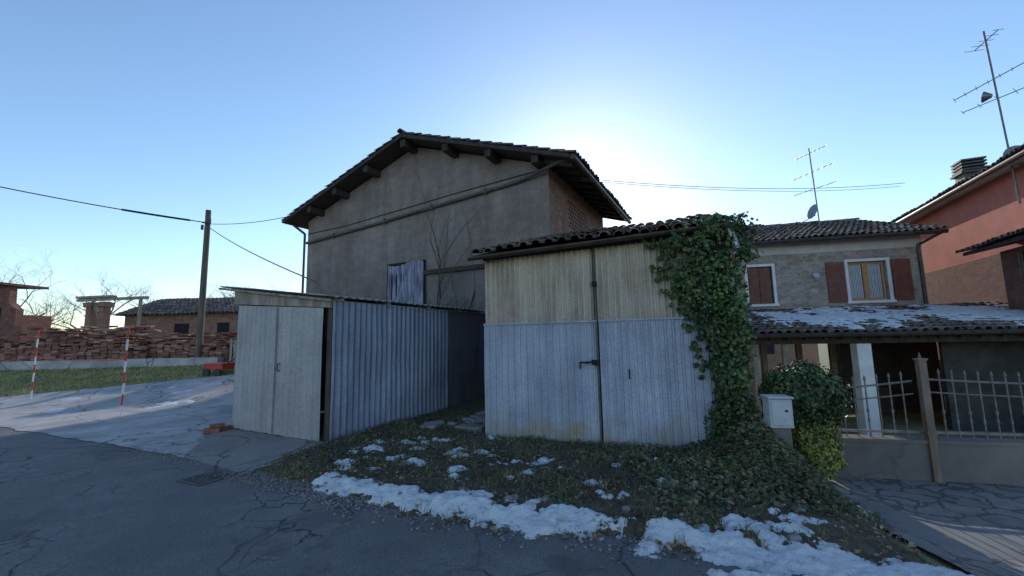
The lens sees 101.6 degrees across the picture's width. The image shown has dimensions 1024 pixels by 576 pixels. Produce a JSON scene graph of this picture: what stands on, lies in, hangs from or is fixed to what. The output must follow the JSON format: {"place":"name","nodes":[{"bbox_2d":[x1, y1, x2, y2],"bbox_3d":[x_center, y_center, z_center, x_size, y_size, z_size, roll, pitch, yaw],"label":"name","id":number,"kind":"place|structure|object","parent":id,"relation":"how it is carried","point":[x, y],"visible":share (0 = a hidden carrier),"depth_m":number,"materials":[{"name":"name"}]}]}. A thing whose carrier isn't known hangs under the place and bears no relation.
{"place":"outdoors","nodes":[
{"label":"outdoors","id":0,"kind":"place"},
{"bbox_2d":[0,427,876,575],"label":"road","id":1,"kind":"structure","parent":0,"point":[72,507],"depth_m":3.53,"materials":[{"name":"grey asphalt"}]},
{"bbox_2d":[176,470,236,485],"bbox_3d":[-3.675,2.297,5.041,0.440,0.028,0.440,-4,-8,25],"label":"drain grate","id":2,"kind":"object","parent":1,"relation":"on","point":[197,480],"visible":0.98,"depth_m":5.01,"materials":[{"name":"grey metal"}]},
{"bbox_2d":[115,447,888,574],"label":"edge gravel","id":3,"kind":"structure","parent":1,"relation":"on","point":[292,483],"depth_m":4.38,"materials":[{"name":"gravel"},{"name":"grey gravel"}]},
{"bbox_2d":[0,344,1023,575],"bbox_3d":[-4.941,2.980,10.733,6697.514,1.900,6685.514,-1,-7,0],"label":"ground","id":4,"kind":"structure","parent":0,"point":[914,418],"depth_m":13.16,"materials":[{"name":"grey concrete"}]},
{"bbox_2d":[0,286,51,340],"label":"walls","id":5,"kind":"structure","parent":4,"relation":"on","point":[14,319],"depth_m":25.17,"materials":[{"name":"pink paint"}]},
{"bbox_2d":[0,282,48,289],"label":"roof slab","id":6,"kind":"structure","parent":5,"relation":"on","point":[21,286],"depth_m":26.05,"materials":[{"name":"grey concrete"}]},
{"bbox_2d":[1,258,81,329],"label":"bare tree","id":7,"kind":"object","parent":4,"relation":"on","point":[54,308],"visible":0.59,"depth_m":45.69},
{"bbox_2d":[0,245,88,322],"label":"bare tree","id":8,"kind":"object","parent":4,"relation":"on","point":[32,312],"visible":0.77,"depth_m":38.86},
{"bbox_2d":[34,259,153,330],"bbox_3d":[-37.331,1.291,37.469,7.534,9.556,9.764,-8,-10,44],"label":"bare tree","id":9,"kind":"object","parent":4,"relation":"on","point":[115,301],"visible":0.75,"depth_m":36.75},
{"bbox_2d":[83,301,114,338],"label":"brick pillars","id":10,"kind":"structure","parent":4,"relation":"on","point":[103,317],"depth_m":20.18,"materials":[{"name":"brown brick"}]},
{"bbox_2d":[0,357,222,370],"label":"concrete kerb","id":11,"kind":"structure","parent":4,"relation":"on","point":[48,365],"depth_m":15.84,"materials":[{"name":"grey concrete"}]},
{"bbox_2d":[75,295,148,339],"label":"beam","id":12,"kind":"structure","parent":4,"relation":"on","point":[93,299],"depth_m":20.12,"materials":[{"name":"grey wood"}]},
{"bbox_2d":[0,361,234,396],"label":"meadow grass","id":13,"kind":"structure","parent":4,"relation":"on","point":[68,388],"depth_m":14.49,"materials":[{"name":"green plant"}]},
{"bbox_2d":[0,325,236,361],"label":"brick stack","id":14,"kind":"object","parent":4,"relation":"on","point":[54,343],"visible":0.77,"depth_m":17.30,"materials":[{"name":"red brick"}]},
{"bbox_2d":[118,282,170,307],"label":"bare tree","id":15,"kind":"object","parent":4,"relation":"on","point":[150,296],"visible":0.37,"depth_m":40.14,"materials":[{"name":"brown plant"}]},
{"bbox_2d":[0,375,334,473],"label":"concrete apron","id":16,"kind":"object","parent":4,"relation":"on","point":[177,428],"visible":0.61,"depth_m":9.90,"materials":[{"name":"grey concrete"}]},
{"bbox_2d":[30,330,39,398],"bbox_3d":[-14.053,2.252,12.303,0.046,2.002,0.036,-1,-7,0],"label":"barrier post","id":17,"kind":"object","parent":16,"relation":"on","point":[34,364],"visible":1,"depth_m":12.29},
{"bbox_2d":[44,386,194,419],"bbox_3d":[-9.822,2.984,11.006,6.640,0.310,4.720,-1,-7,0],"label":"snow patch","id":18,"kind":"object","parent":16,"relation":"on","point":[167,403],"visible":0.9,"depth_m":11.30,"materials":[{"name":"white snow"}]},
{"bbox_2d":[119,329,129,416],"bbox_3d":[-8.908,1.937,9.609,0.046,2.001,0.036,-1,-7,0],"label":"barrier post","id":19,"kind":"object","parent":16,"relation":"on","point":[124,371],"visible":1,"depth_m":9.60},
{"bbox_2d":[0,356,124,361],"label":"barrier tape","id":20,"kind":"object","parent":19,"relation":"attached to","point":[65,360],"visible":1,"depth_m":11.16,"materials":[{"name":"red plastic"}]},
{"bbox_2d":[203,422,232,434],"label":"loose bricks","id":21,"kind":"object","parent":16,"relation":"on","point":[216,427],"visible":0.88,"depth_m":7.49,"materials":[{"name":"red brick"}]},
{"bbox_2d":[216,285,484,441],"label":"metal shed","id":22,"kind":"structure","parent":16,"relation":"on","point":[302,360],"depth_m":7.57,"materials":[{"name":"grey metal"}]},
{"bbox_2d":[232,306,276,432],"bbox_3d":[-4.695,1.425,7.598,1.170,2.283,0.025,-5,-8,27],"label":"shed door","id":23,"kind":"structure","parent":22,"relation":"in","point":[254,348],"depth_m":7.60,"materials":[{"name":"grey metal"}]},
{"bbox_2d":[272,307,323,440],"bbox_3d":[-3.628,1.384,7.038,1.200,2.209,0.024,-5,-8,27],"label":"door right","id":24,"kind":"structure","parent":22,"relation":"in","point":[296,412],"depth_m":7.01,"materials":[{"name":"grey metal"}]},
{"bbox_2d":[124,313,237,349],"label":"walls","id":25,"kind":"structure","parent":4,"relation":"on","point":[164,324],"depth_m":27.69,"materials":[{"name":"brick"}]},
{"bbox_2d":[112,297,239,315],"bbox_3d":[-21.098,1.177,29.000,10.422,1.506,3.598,-2,-7,4],"label":"roof tiles front","id":26,"kind":"object","parent":25,"relation":"on","point":[169,306],"visible":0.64,"depth_m":28.53,"materials":[{"name":"tile"}]},
{"bbox_2d":[114,312,237,315],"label":"gutter","id":27,"kind":"structure","parent":25,"relation":"on","point":[179,314],"depth_m":27.50,"materials":[{"name":"metal"}]},
{"bbox_2d":[134,322,228,338],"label":"openings","id":28,"kind":"object","parent":25,"relation":"attached to","point":[182,328],"visible":0.48,"depth_m":27.58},
{"bbox_2d":[194,210,210,357],"bbox_3d":[-12.593,-0.042,17.045,0.400,6.450,0.276,-1,-7,0],"label":"utility pole","id":29,"kind":"object","parent":4,"relation":"on","point":[201,305],"visible":0.89,"depth_m":16.98,"materials":[{"name":"brown wood"}]},
{"bbox_2d":[0,186,203,222],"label":"overhead cable","id":30,"kind":"object","parent":29,"relation":"attached to","point":[139,212],"visible":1,"depth_m":16.15,"materials":[{"name":"black rubber"}]},
{"bbox_2d":[206,216,288,223],"bbox_3d":[-10.506,-2.659,16.459,4.591,0.302,0.024,-4,-7,20],"label":"service cable","id":31,"kind":"object","parent":29,"relation":"attached to","point":[258,221],"visible":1,"depth_m":16.15,"materials":[{"name":"black rubber"}]},
{"bbox_2d":[206,225,315,281],"bbox_3d":[-8.129,-1.361,12.472,0.026,3.826,12.878,6,-10,-44],"label":"service cable","id":32,"kind":"object","parent":29,"relation":"attached to","point":[265,259],"visible":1,"depth_m":10.02,"materials":[{"name":"black rubber"}]},
{"bbox_2d":[175,285,238,297],"bbox_3d":[-26.283,2.589,37.520,6.852,6.515,6.204,-1,-7,0],"label":"bare tree","id":33,"kind":"object","parent":4,"relation":"on","point":[224,294],"visible":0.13,"depth_m":37.56,"materials":[{"name":"brown plant"}]},
{"bbox_2d":[202,357,235,375],"bbox_3d":[-10.095,2.722,14.677,1.210,0.736,0.600,-2,-7,10],"label":"red garden cart","id":34,"kind":"object","parent":4,"relation":"on","point":[218,367],"visible":0.9,"depth_m":14.45,"materials":[{"name":"paint"}]},
{"bbox_2d":[198,279,257,297],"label":"bare tree","id":35,"kind":"object","parent":4,"relation":"on","point":[226,290],"visible":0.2,"depth_m":42.16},
{"bbox_2d":[229,339,236,361],"bbox_3d":[-9.754,2.470,15.982,2.200,1.097,0.070,-2,-7,5],"label":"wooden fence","id":36,"kind":"object","parent":4,"relation":"on","point":[234,349],"visible":0.15,"depth_m":16.04,"materials":[{"name":"grey wood"}]},
{"bbox_2d":[206,284,260,297],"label":"bare tree","id":37,"kind":"object","parent":4,"relation":"on","point":[218,291],"visible":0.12,"depth_m":42.98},
{"bbox_2d":[184,429,328,472],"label":"concrete ramp","id":38,"kind":"structure","parent":4,"relation":"on","point":[236,450],"depth_m":6.32,"materials":[{"name":"grey concrete"}]},
{"bbox_2d":[264,270,299,291],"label":"bare tree","id":39,"kind":"object","parent":4,"relation":"on","point":[279,288],"visible":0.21,"depth_m":46.90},
{"bbox_2d":[306,147,549,308],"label":"gable wall","id":40,"kind":"structure","parent":4,"relation":"on","point":[353,264],"depth_m":13.71,"materials":[{"name":"paint"}]},
{"bbox_2d":[387,259,425,308],"bbox_3d":[-3.469,0.017,13.650,1.640,1.760,0.022,-5,-8,27],"label":"window recess","id":41,"kind":"object","parent":40,"relation":"attached to","point":[424,279],"depth_m":13.79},
{"bbox_2d":[387,260,422,307],"bbox_3d":[-3.492,-0.013,13.609,1.500,1.710,0.129,-5,-8,27],"label":"tarp cover","id":42,"kind":"object","parent":41,"relation":"attached to","point":[410,287],"visible":0.84,"depth_m":13.56,"materials":[{"name":"grey metal"}]},
{"bbox_2d":[309,171,534,233],"bbox_3d":[-3.573,-2.705,13.991,9.701,0.572,0.023,-5,-8,27],"label":"wall cable","id":43,"kind":"object","parent":40,"relation":"attached to","point":[427,201],"depth_m":13.50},
{"bbox_2d":[305,160,567,243],"bbox_3d":[-3.065,-2.563,13.630,10.914,0.999,0.341,-5,-8,28],"label":"wall pipe","id":44,"kind":"object","parent":40,"relation":"attached to","point":[385,221],"depth_m":13.12,"materials":[{"name":"grey metal"}]},
{"bbox_2d":[424,263,484,274],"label":"lintel beam","id":45,"kind":"structure","parent":40,"relation":"attached to","point":[460,268],"depth_m":12.65,"materials":[{"name":"grey concrete"}]},
{"bbox_2d":[428,269,484,313],"bbox_3d":[-1.614,1.309,12.557,2.300,3.660,0.016,-5,-8,27],"label":"blocked doorway","id":46,"kind":"structure","parent":40,"relation":"attached to","point":[468,284],"depth_m":12.65,"materials":[{"name":"concrete"}]},
{"bbox_2d":[307,139,622,220],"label":"purlins and rafters","id":47,"kind":"object","parent":40,"relation":"attached to","point":[538,162],"visible":0.98,"depth_m":13.49,"materials":[{"name":"brown wood"}]},
{"bbox_2d":[284,134,407,227],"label":"roof deck","id":48,"kind":"structure","parent":47,"relation":"on","point":[386,155],"depth_m":14.79,"materials":[{"name":"brown wood"}]},
{"bbox_2d":[281,133,401,219],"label":"roof tiles","id":49,"kind":"object","parent":48,"relation":"on","point":[354,166],"visible":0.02,"depth_m":14.53,"materials":[{"name":"brown tile"}]},
{"bbox_2d":[397,128,405,133],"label":"ridge tiles","id":50,"kind":"object","parent":49,"relation":"on","point":[399,130],"visible":0.02,"depth_m":13.51,"materials":[{"name":"brown ceramic"}]},
{"bbox_2d":[282,154,630,292],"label":"gutters","id":51,"kind":"object","parent":48,"relation":"attached to","point":[583,168],"visible":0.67,"depth_m":14.44,"materials":[{"name":"grey metal"}]},
{"bbox_2d":[401,134,626,221],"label":"roof deck","id":52,"kind":"structure","parent":47,"relation":"on","point":[503,152],"depth_m":12.24,"materials":[{"name":"brown wood"}]},
{"bbox_2d":[402,132,631,219],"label":"roof tiles","id":53,"kind":"object","parent":52,"relation":"on","point":[587,166],"visible":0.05,"depth_m":12.09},
{"bbox_2d":[404,161,493,311],"bbox_3d":[-1.798,-0.737,12.371,3.094,7.699,0.830,-1,-7,0],"label":"bare shrub","id":54,"kind":"object","parent":4,"relation":"on","point":[439,296],"visible":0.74,"depth_m":12.40,"materials":[{"name":"brown plant"}]},
{"bbox_2d":[419,411,484,431],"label":"rubble stones","id":55,"kind":"object","parent":4,"relation":"on","point":[477,417],"visible":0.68,"depth_m":7.40,"materials":[{"name":"stone"}]},
{"bbox_2d":[548,168,602,234],"bbox_3d":[2.273,0.169,13.971,0.306,6.708,5.786,-5,-8,27],"label":"side wall brick","id":56,"kind":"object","parent":4,"relation":"on","point":[561,192],"visible":0.21,"depth_m":12.84,"materials":[{"name":"brown brick"}]},
{"bbox_2d":[568,200,587,230],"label":"honeycomb vents","id":57,"kind":"object","parent":56,"relation":"attached to","point":[576,218],"visible":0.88,"depth_m":13.70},
{"bbox_2d":[251,397,926,563],"bbox_3d":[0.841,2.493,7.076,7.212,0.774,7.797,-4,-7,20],"label":"grass verge","id":58,"kind":"object","parent":4,"relation":"on","point":[871,548],"depth_m":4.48,"materials":[{"name":"plant"}]},
{"bbox_2d":[279,425,878,528],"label":"weeds","id":59,"kind":"object","parent":58,"relation":"on","point":[558,496],"visible":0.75,"depth_m":4.95,"materials":[{"name":"green plant"}]},
{"bbox_2d":[397,476,803,541],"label":"stones","id":60,"kind":"object","parent":58,"relation":"on","point":[795,537],"visible":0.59,"depth_m":3.84,"materials":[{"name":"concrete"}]},
{"bbox_2d":[248,415,987,573],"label":"fallen leaves","id":61,"kind":"object","parent":58,"relation":"on","point":[692,547],"visible":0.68,"depth_m":4.27,"materials":[{"name":"plant"}]},
{"bbox_2d":[311,435,974,575],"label":"snow patch","id":62,"kind":"object","parent":58,"relation":"on","point":[729,546],"visible":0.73,"depth_m":3.37,"materials":[{"name":"white snow"}]},
{"bbox_2d":[619,416,880,523],"bbox_3d":[2.428,1.985,5.487,2.221,0.711,3.931,-1,-7,0],"label":"ground ivy","id":63,"kind":"object","parent":58,"relation":"on","point":[747,433],"visible":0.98,"depth_m":4.31,"materials":[{"name":"green plant"}]},
{"bbox_2d":[757,358,854,481],"bbox_3d":[3.732,1.619,5.302,1.065,1.438,0.874,-1,-7,0],"label":"ivy covered bush","id":64,"kind":"object","parent":58,"relation":"on","point":[815,391],"visible":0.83,"depth_m":5.06,"materials":[{"name":"green plant"}]},
{"bbox_2d":[467,214,739,447],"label":"garage shed","id":65,"kind":"structure","parent":4,"relation":"on","point":[587,338],"depth_m":6.25,"materials":[{"name":"metal"}]},
{"bbox_2d":[485,249,593,325],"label":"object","id":66,"kind":"structure","parent":65,"relation":"in","point":[551,287],"depth_m":6.61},
{"bbox_2d":[484,322,599,444],"bbox_3d":[0.418,1.451,6.429,1.830,1.824,0.031,-4,-7,19],"label":"garage door","id":67,"kind":"structure","parent":65,"relation":"in","point":[535,384],"depth_m":6.42,"materials":[{"name":"grey metal"}]},
{"bbox_2d":[594,235,705,322],"bbox_3d":[2.002,-0.135,6.064,1.560,1.235,0.056,-4,-7,19],"label":"door upper right","id":68,"kind":"structure","parent":65,"relation":"in","point":[626,288],"depth_m":6.14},
{"bbox_2d":[599,318,715,447],"bbox_3d":[2.037,1.353,5.840,1.560,1.854,0.031,-4,-7,19],"label":"door lower right","id":69,"kind":"structure","parent":65,"relation":"in","point":[663,401],"depth_m":5.87,"materials":[{"name":"grey metal"}]},
{"bbox_2d":[641,211,763,442],"bbox_3d":[2.733,0.682,5.986,1.509,3.418,1.488,-4,-7,19],"label":"ivy plant","id":70,"kind":"object","parent":4,"relation":"on","point":[714,297],"visible":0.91,"depth_m":5.49,"materials":[{"name":"green plant"}]},
{"bbox_2d":[760,394,793,447],"bbox_3d":[3.156,1.806,4.910,0.280,1.060,0.245,-2,-7,10],"label":"utility meter box","id":71,"kind":"object","parent":4,"relation":"on","point":[778,415],"visible":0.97,"depth_m":4.86,"materials":[{"name":"plastic"}]},
{"bbox_2d":[735,333,819,373],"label":"beige house","id":72,"kind":"structure","parent":4,"relation":"on","point":[810,352],"depth_m":26.11,"materials":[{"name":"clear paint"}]},
{"bbox_2d":[759,344,774,353],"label":"windows","id":73,"kind":"structure","parent":72,"relation":"in","point":[770,349],"depth_m":26.21,"materials":[{"name":"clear glass"}]},
{"bbox_2d":[759,344,838,381],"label":"portico posts","id":74,"kind":"object","parent":4,"relation":"on","point":[799,355],"visible":0.14,"depth_m":14.32,"materials":[{"name":"brown wood"}]},
{"bbox_2d":[780,377,831,480],"bbox_3d":[3.759,1.927,5.349,0.400,1.500,0.400,-3,-7,13],"label":"pillar shaft","id":75,"kind":"object","parent":4,"relation":"on","point":[814,440],"depth_m":5.18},
{"bbox_2d":[727,247,928,406],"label":"stone walls","id":76,"kind":"structure","parent":4,"relation":"on","point":[798,284],"depth_m":14.46,"materials":[{"name":"grey stone"}]},
{"bbox_2d":[747,267,772,303],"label":"closed shutters","id":77,"kind":"object","parent":76,"relation":"on","point":[763,282],"visible":0.99,"depth_m":14.87,"materials":[{"name":"brown wood"}]},
{"bbox_2d":[744,263,779,306],"bbox_3d":[8.805,-0.097,14.789,1.060,1.510,0.090,-3,-7,13],"label":"window surround","id":78,"kind":"object","parent":76,"relation":"attached to","point":[774,284],"visible":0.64,"depth_m":14.73,"materials":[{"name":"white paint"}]},
{"bbox_2d":[730,235,920,256],"bbox_3d":[10.124,-1.390,14.849,7.168,0.400,0.362,-3,-7,13],"label":"eaves band","id":79,"kind":"object","parent":76,"relation":"on","point":[847,244],"visible":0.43,"depth_m":14.40,"materials":[{"name":"beige paint"}]},
{"bbox_2d":[729,229,948,303],"bbox_3d":[10.141,-0.500,14.250,7.780,2.390,0.585,-3,-7,13],"label":"gutter and downpipe","id":80,"kind":"object","parent":76,"relation":"attached to","point":[936,232],"visible":0.77,"depth_m":13.74,"materials":[{"name":"brown metal"}]},
{"bbox_2d":[801,229,932,237],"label":"roof front deck","id":81,"kind":"structure","parent":76,"relation":"on","point":[848,234],"depth_m":14.47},
{"bbox_2d":[739,220,948,241],"bbox_3d":[10.616,-2.232,16.532,7.927,1.633,4.833,-3,-7,13],"label":"roof tiles front","id":82,"kind":"object","parent":81,"relation":"on","point":[789,231],"visible":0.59,"depth_m":15.29,"materials":[{"name":"brown tile"}]},
{"bbox_2d":[725,218,859,228],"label":"ridge tiles","id":83,"kind":"object","parent":82,"relation":"on","point":[824,221],"visible":0.35,"depth_m":18.36,"materials":[{"name":"brown tile"}]},
{"bbox_2d":[792,144,837,227],"bbox_3d":[11.940,-3.941,16.562,1.602,3.401,0.662,-4,-7,22],"label":"roof antenna","id":84,"kind":"object","parent":82,"relation":"on","point":[812,211],"visible":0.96,"depth_m":16.56,"materials":[{"name":"grey metal"}]},
{"bbox_2d":[847,261,887,300],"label":"window frames","id":85,"kind":"structure","parent":76,"relation":"attached to","point":[865,278],"depth_m":14.17,"materials":[{"name":"brown wood"}]},
{"bbox_2d":[848,264,882,297],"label":"curtains","id":86,"kind":"object","parent":85,"relation":"attached to","point":[870,281],"visible":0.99,"depth_m":14.22,"materials":[{"name":"fabric"}]},
{"bbox_2d":[849,264,883,297],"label":"window panes","id":87,"kind":"object","parent":85,"relation":"in","point":[870,283],"visible":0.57,"depth_m":14.21,"materials":[{"name":"glass"}]},
{"bbox_2d":[825,258,914,301],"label":"open shutters","id":88,"kind":"object","parent":76,"relation":"attached to","point":[901,276],"visible":1,"depth_m":13.91,"materials":[{"name":"brown wood"}]},
{"bbox_2d":[843,257,896,303],"bbox_3d":[12.004,-0.249,14.055,1.390,1.510,0.090,-3,-7,13],"label":"window surround","id":89,"kind":"object","parent":76,"relation":"attached to","point":[889,278],"visible":1,"depth_m":14.03,"materials":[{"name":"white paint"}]},
{"bbox_2d":[732,301,1023,434],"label":"porch canopy","id":90,"kind":"object","parent":4,"relation":"on","point":[984,338],"visible":0.9,"depth_m":10.52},
{"bbox_2d":[833,352,1023,484],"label":"iron fence","id":91,"kind":"object","parent":4,"relation":"on","point":[929,455],"visible":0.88,"depth_m":5.19,"materials":[{"name":"concrete"}]},
{"bbox_2d":[925,254,1007,395],"bbox_3d":[18.875,1.495,14.117,6.020,4.850,13.500,-4,-7,23],"label":"walls brick","id":92,"kind":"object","parent":4,"relation":"on","point":[980,280],"depth_m":14.16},
{"bbox_2d":[911,164,1023,272],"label":"walls","id":93,"kind":"structure","parent":92,"relation":"on","point":[988,210],"depth_m":13.66,"materials":[{"name":"paint"}]},
{"bbox_2d":[891,143,1023,222],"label":"roof tiles","id":94,"kind":"object","parent":93,"relation":"on","point":[1016,150],"visible":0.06,"depth_m":13.22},
{"bbox_2d":[583,180,898,190],"bbox_3d":[8.385,-3.377,13.529,13.988,1.415,0.015,1,-7,-20],"label":"service cable","id":95,"kind":"object","parent":94,"relation":"attached to","point":[717,189],"visible":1,"depth_m":12.37,"materials":[{"name":"black rubber"}]},
{"bbox_2d":[582,178,900,188],"bbox_3d":[8.035,-3.349,13.073,13.031,1.167,0.017,1,-7,-18],"label":"service cable","id":96,"kind":"object","parent":94,"relation":"attached to","point":[742,188],"visible":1,"depth_m":12.81,"materials":[{"name":"black rubber"}]},
{"bbox_2d":[897,150,1023,222],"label":"gutter","id":97,"kind":"object","parent":94,"relation":"attached to","point":[1020,154],"visible":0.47,"depth_m":12.93,"materials":[{"name":"grey metal"}]},
{"bbox_2d":[950,156,987,182],"bbox_3d":[17.185,-3.955,15.636,0.800,1.700,0.800,-4,-7,23],"label":"chimney","id":98,"kind":"object","parent":94,"relation":"on","point":[964,168],"visible":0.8,"depth_m":15.48,"materials":[{"name":"grey concrete"}]},
{"bbox_2d":[953,29,1023,203],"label":"roof antenna","id":99,"kind":"object","parent":94,"relation":"on","point":[985,96],"visible":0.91,"depth_m":11.88,"materials":[{"name":"grey metal"}]},
{"bbox_2d":[902,156,1023,222],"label":"roof deck","id":100,"kind":"structure","parent":93,"relation":"on","point":[986,179],"depth_m":13.70,"materials":[{"name":"brown wood"}]},
{"bbox_2d":[955,227,1023,309],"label":"pink annex","id":101,"kind":"object","parent":4,"relation":"on","point":[1012,261],"visible":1,"depth_m":11.33,"materials":[{"name":"pink painted plaster"},{"name":"brown tile"},{"name":"dark timber"}]},
{"bbox_2d":[0,0,1023,330],"label":"sky","id":102,"kind":"structure","parent":0,"point":[240,111],"materials":[{"name":"blue"}]},
{"bbox_2d":[840,342,945,409],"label":"porch back wall","id":103,"kind":"structure","parent":0,"point":[893,360],"depth_m":13.58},
{"bbox_2d":[828,476,1023,575],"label":"stone paving","id":104,"kind":"structure","parent":0,"point":[998,505],"depth_m":4.43,"materials":[{"name":"grey stone"}]},
{"bbox_2d":[841,494,1023,562],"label":"asphalt patch","id":105,"kind":"object","parent":104,"relation":"on","point":[1002,543],"visible":0.87,"depth_m":3.71,"materials":[{"name":"grey asphalt"}]}
]}

